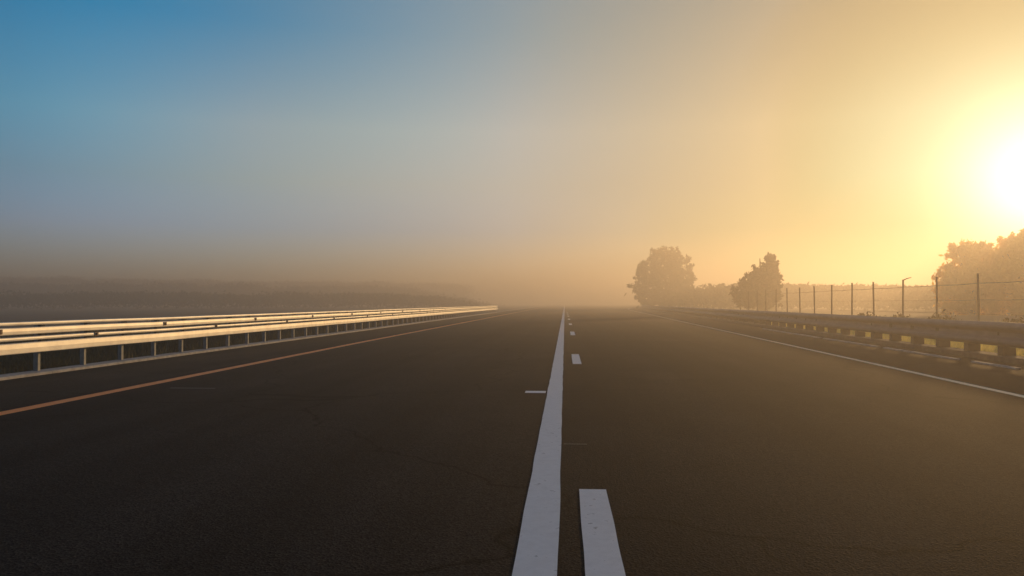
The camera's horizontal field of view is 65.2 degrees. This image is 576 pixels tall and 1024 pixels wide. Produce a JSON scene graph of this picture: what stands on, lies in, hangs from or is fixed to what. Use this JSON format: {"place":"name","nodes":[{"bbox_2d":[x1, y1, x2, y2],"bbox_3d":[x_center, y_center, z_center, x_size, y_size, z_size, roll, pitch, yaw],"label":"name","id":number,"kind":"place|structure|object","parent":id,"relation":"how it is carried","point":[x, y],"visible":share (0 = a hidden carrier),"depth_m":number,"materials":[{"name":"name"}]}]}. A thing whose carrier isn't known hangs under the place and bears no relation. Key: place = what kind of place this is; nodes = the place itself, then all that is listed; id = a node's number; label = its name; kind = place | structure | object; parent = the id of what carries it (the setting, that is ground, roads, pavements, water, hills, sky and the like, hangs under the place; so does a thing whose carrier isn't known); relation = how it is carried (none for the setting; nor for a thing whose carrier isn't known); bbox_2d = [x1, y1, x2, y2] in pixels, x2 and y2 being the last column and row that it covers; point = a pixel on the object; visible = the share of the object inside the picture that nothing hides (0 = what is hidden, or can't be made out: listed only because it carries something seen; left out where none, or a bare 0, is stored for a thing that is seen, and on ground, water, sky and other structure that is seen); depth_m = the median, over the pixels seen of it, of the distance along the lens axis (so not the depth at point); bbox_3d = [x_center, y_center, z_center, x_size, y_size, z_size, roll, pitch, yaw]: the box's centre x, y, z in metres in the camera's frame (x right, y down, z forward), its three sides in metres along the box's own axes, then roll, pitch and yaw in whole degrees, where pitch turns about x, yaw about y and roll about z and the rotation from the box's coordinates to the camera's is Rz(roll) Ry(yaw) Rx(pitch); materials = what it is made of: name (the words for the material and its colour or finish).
{"place":"outdoors","nodes":[
{"label":"outdoors","id":0,"kind":"place"},
{"bbox_2d":[0,312,474,374],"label":"grass","id":1,"kind":"structure","parent":0,"point":[48,360],"depth_m":19.19,"materials":[{"name":"green plant"}]},
{"bbox_2d":[0,304,1023,575],"bbox_3d":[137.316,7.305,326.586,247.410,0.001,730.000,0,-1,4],"label":"road","id":2,"kind":"structure","parent":0,"point":[690,448],"depth_m":5.56,"materials":[{"name":"grey asphalt"}]},
{"bbox_2d":[0,306,540,380],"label":"kerb","id":3,"kind":"structure","parent":2,"relation":"on","point":[67,368],"depth_m":16.20,"materials":[{"name":"concrete"}]},
{"bbox_2d":[0,306,497,370],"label":"guardrail","id":4,"kind":"object","parent":3,"relation":"on","point":[39,344],"visible":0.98,"depth_m":16.45,"materials":[{"name":"metal"}]},
{"bbox_2d":[0,306,547,414],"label":"edge line","id":5,"kind":"object","parent":2,"relation":"on","point":[89,396],"visible":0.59,"depth_m":11.21,"materials":[{"name":"orange paint"}]},
{"bbox_2d":[0,304,557,408],"bbox_3d":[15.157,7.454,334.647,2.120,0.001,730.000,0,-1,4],"label":"shoulder surface","id":6,"kind":"object","parent":2,"relation":"on","point":[21,391],"visible":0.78,"depth_m":13.64,"materials":[{"name":"grey asphalt"}]},
{"bbox_2d":[525,391,545,392],"bbox_3d":[0.291,1.285,9.895,0.255,0.001,0.230,0,-1,4],"label":"patch mark","id":7,"kind":"object","parent":2,"relation":"on","point":[535,391],"visible":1,"depth_m":9.88,"materials":[{"name":"white paint"}]},
{"bbox_2d":[512,305,564,575],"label":"lane line","id":8,"kind":"object","parent":2,"relation":"on","point":[537,551],"visible":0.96,"depth_m":4.54,"materials":[{"name":"white paint"}]},
{"bbox_2d":[572,354,581,363],"bbox_3d":[1.267,1.397,15.827,0.165,0.001,2.800,0,-1,4],"label":"lane marking","id":9,"kind":"object","parent":2,"relation":"on","point":[576,359],"visible":1,"depth_m":15.58,"materials":[{"name":"white paint"}]},
{"bbox_2d":[579,489,625,575],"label":"lane marking","id":10,"kind":"object","parent":2,"relation":"on","point":[602,555],"visible":1,"depth_m":3.76,"materials":[{"name":"white paint"}]},
{"bbox_2d":[762,328,821,337],"bbox_3d":[10.112,1.664,29.369,0.090,0.088,8.806,0,-1,6],"label":"gutter edge","id":11,"kind":"object","parent":2,"relation":"on","point":[792,333],"visible":0.59,"depth_m":28.36,"materials":[{"name":"concrete"}]},
{"bbox_2d":[628,309,1023,397],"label":"edge line","id":12,"kind":"object","parent":2,"relation":"on","point":[1014,394],"visible":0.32,"depth_m":13.23,"materials":[{"name":"beige paint"}]},
{"bbox_2d":[641,308,1023,365],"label":"kerb","id":13,"kind":"structure","parent":2,"relation":"on","point":[996,357],"depth_m":19.52,"materials":[{"name":"grey concrete"}]},
{"bbox_2d":[641,304,1023,355],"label":"guardrail","id":14,"kind":"object","parent":13,"relation":"on","point":[1006,338],"visible":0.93,"depth_m":20.45,"materials":[{"name":"metal"}]},
{"bbox_2d":[823,338,879,346],"bbox_3d":[9.334,1.528,22.206,0.090,0.088,4.802,0,-1,6],"label":"gutter edge","id":15,"kind":"object","parent":2,"relation":"on","point":[852,342],"visible":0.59,"depth_m":21.68,"materials":[{"name":"concrete"}]},
{"bbox_2d":[883,347,960,359],"bbox_3d":[8.809,1.437,17.381,0.090,0.088,4.001,0,-1,6],"label":"gutter edge","id":16,"kind":"object","parent":2,"relation":"on","point":[933,355],"visible":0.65,"depth_m":16.99,"materials":[{"name":"concrete"}]},
{"bbox_2d":[971,361,1020,369],"bbox_3d":[8.442,1.372,13.998,0.090,0.088,1.599,0,-1,6],"label":"gutter edge","id":17,"kind":"object","parent":2,"relation":"on","point":[998,365],"visible":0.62,"depth_m":13.87,"materials":[{"name":"concrete"}]},
{"bbox_2d":[0,304,1023,369],"bbox_3d":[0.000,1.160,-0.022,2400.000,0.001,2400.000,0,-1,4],"label":"ground","id":18,"kind":"structure","parent":0,"point":[19,314],"depth_m":99.81,"materials":[{"name":"soil"}]},
{"bbox_2d":[0,275,482,305],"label":"woods","id":19,"kind":"object","parent":18,"relation":"on","point":[462,291],"visible":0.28,"depth_m":354.21,"materials":[{"name":"green plant"}]},
{"bbox_2d":[0,280,490,306],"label":"scrub","id":20,"kind":"object","parent":18,"relation":"on","point":[97,286],"visible":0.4,"depth_m":250.79,"materials":[{"name":"green plant"}]},
{"bbox_2d":[0,289,500,308],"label":"brush","id":21,"kind":"object","parent":18,"relation":"on","point":[85,299],"visible":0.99,"depth_m":169.03,"materials":[{"name":"green plant"}]},
{"bbox_2d":[627,246,699,306],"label":"broadleaf tree","id":22,"kind":"object","parent":18,"relation":"on","point":[671,268],"visible":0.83,"depth_m":147.50,"materials":[{"name":"green plant"}]},
{"bbox_2d":[728,252,784,310],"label":"broadleaf tree","id":23,"kind":"object","parent":18,"relation":"on","point":[767,276],"visible":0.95,"depth_m":81.70,"materials":[{"name":"green plant"}]},
{"bbox_2d":[624,282,1007,310],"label":"hedge","id":24,"kind":"object","parent":18,"relation":"on","point":[718,296],"visible":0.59,"depth_m":126.95,"materials":[{"name":"green plant"}]},
{"bbox_2d":[858,311,883,316],"bbox_3d":[13.323,1.286,29.690,1.286,0.917,1.146,1,-1,-42],"label":"shrub","id":25,"kind":"object","parent":18,"relation":"on","point":[861,314],"visible":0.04,"depth_m":29.55,"materials":[{"name":"green plant"}]},
{"bbox_2d":[748,273,1023,320],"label":"wire fence","id":26,"kind":"object","parent":18,"relation":"on","point":[978,303],"visible":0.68,"depth_m":31.14,"materials":[{"name":"metal"}]},
{"bbox_2d":[884,312,909,317],"bbox_3d":[13.372,1.266,27.768,1.213,0.864,1.152,0,-1,4],"label":"shrub","id":27,"kind":"object","parent":18,"relation":"on","point":[899,315],"visible":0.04,"depth_m":27.73,"materials":[{"name":"green plant"}]},
{"bbox_2d":[771,313,1023,355],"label":"grass","id":28,"kind":"structure","parent":18,"relation":"on","point":[993,348],"depth_m":19.93,"materials":[{"name":"green plant"}]},
{"bbox_2d":[926,309,961,319],"bbox_3d":[13.414,1.149,24.723,1.423,0.994,1.106,0,-1,-24],"label":"shrub","id":29,"kind":"object","parent":18,"relation":"on","point":[943,318],"visible":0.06,"depth_m":24.77,"materials":[{"name":"green plant"}]},
{"bbox_2d":[931,239,1001,314],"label":"hazy tree","id":30,"kind":"object","parent":18,"relation":"on","point":[973,259],"visible":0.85,"depth_m":76.58,"materials":[{"name":"green plant"}]},
{"bbox_2d":[984,228,1023,315],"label":"hazy tree","id":31,"kind":"object","parent":18,"relation":"on","point":[1008,263],"visible":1,"depth_m":74.44,"materials":[{"name":"green plant"}]},
{"bbox_2d":[1002,315,1023,322],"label":"shrub","id":32,"kind":"object","parent":18,"relation":"on","point":[1014,320],"visible":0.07,"depth_m":21.11,"materials":[{"name":"green plant"}]},
{"bbox_2d":[0,0,1023,303],"label":"sky","id":33,"kind":"structure","parent":0,"point":[513,151],"materials":[{"name":"blue"}]},
{"bbox_2d":[630,307,1023,391],"bbox_3d":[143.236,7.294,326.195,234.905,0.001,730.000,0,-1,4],"label":"shoulder surface","id":34,"kind":"object","parent":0,"point":[964,368],"visible":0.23,"depth_m":16.45,"materials":[{"name":"grey asphalt"}]}
]}

